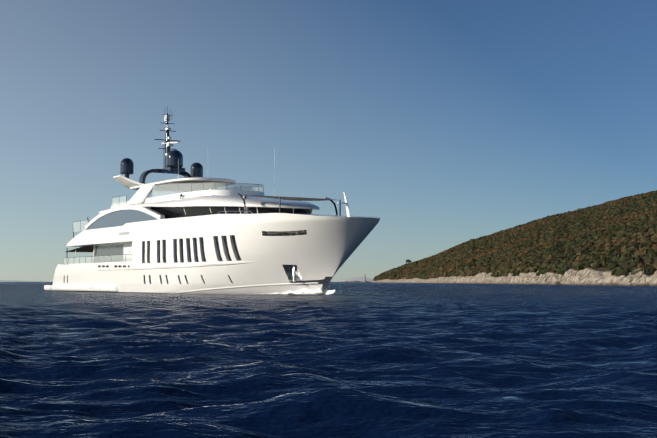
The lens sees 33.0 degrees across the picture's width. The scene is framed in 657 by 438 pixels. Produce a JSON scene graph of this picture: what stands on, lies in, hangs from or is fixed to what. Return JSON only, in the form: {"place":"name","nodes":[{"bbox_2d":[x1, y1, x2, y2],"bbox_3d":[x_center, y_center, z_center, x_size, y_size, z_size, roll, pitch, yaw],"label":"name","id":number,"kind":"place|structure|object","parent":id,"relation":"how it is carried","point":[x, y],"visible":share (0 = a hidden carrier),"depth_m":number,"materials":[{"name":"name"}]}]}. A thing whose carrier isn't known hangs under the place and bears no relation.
{"place":"outdoors","nodes":[
{"label":"outdoors","id":0,"kind":"place"},
{"bbox_2d":[0,277,372,281],"bbox_3d":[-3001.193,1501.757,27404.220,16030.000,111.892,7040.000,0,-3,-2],"label":"hazy hills","id":1,"kind":"structure","parent":0,"point":[358,279],"depth_m":24026.29,"materials":[{"name":"grey"}]},
{"bbox_2d":[0,282,656,437],"bbox_3d":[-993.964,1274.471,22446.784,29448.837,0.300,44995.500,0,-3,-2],"label":"sea water","id":2,"kind":"structure","parent":0,"point":[384,360],"depth_m":12.49,"materials":[{"name":"blue liquid"}]},
{"bbox_2d":[96,288,334,294],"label":"bow foam","id":3,"kind":"object","parent":2,"relation":"on","point":[308,291],"visible":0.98,"depth_m":80.20,"materials":[{"name":"white"}]},
{"bbox_2d":[53,213,380,294],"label":"yacht hull","id":4,"kind":"object","parent":2,"relation":"on","point":[323,247],"visible":0.73,"depth_m":83.85,"materials":[{"name":"white metal"}]},
{"bbox_2d":[44,230,331,294],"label":"yacht hull fittings","id":5,"kind":"object","parent":4,"relation":"attached to","point":[110,253],"visible":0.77,"depth_m":102.75,"materials":[{"name":"white metal"}]},
{"bbox_2d":[72,107,350,237],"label":"yacht superstructure","id":6,"kind":"object","parent":4,"relation":"on","point":[200,195],"visible":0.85,"depth_m":94.53,"materials":[{"name":"white metal"}]},
{"bbox_2d":[343,276,368,281],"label":"lighthouse","id":7,"kind":"object","parent":2,"relation":"in","point":[358,281],"visible":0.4,"depth_m":2096.47,"materials":[{"name":"stone"}]},
{"bbox_2d":[0,0,656,281],"label":"sky","id":8,"kind":"structure","parent":0,"point":[448,123],"materials":[{"name":"blue"}]},
{"bbox_2d":[371,195,656,285],"bbox_3d":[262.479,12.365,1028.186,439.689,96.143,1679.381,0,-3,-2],"label":"island terrain","id":9,"kind":"structure","parent":0,"point":[604,276],"depth_m":345.85,"materials":[{"name":"stone"}]},
{"bbox_2d":[373,190,656,280],"bbox_3d":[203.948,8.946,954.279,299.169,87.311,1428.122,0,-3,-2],"label":"island scrub","id":10,"kind":"object","parent":9,"relation":"on","point":[608,234],"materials":[{"name":"green plant"}]}
]}

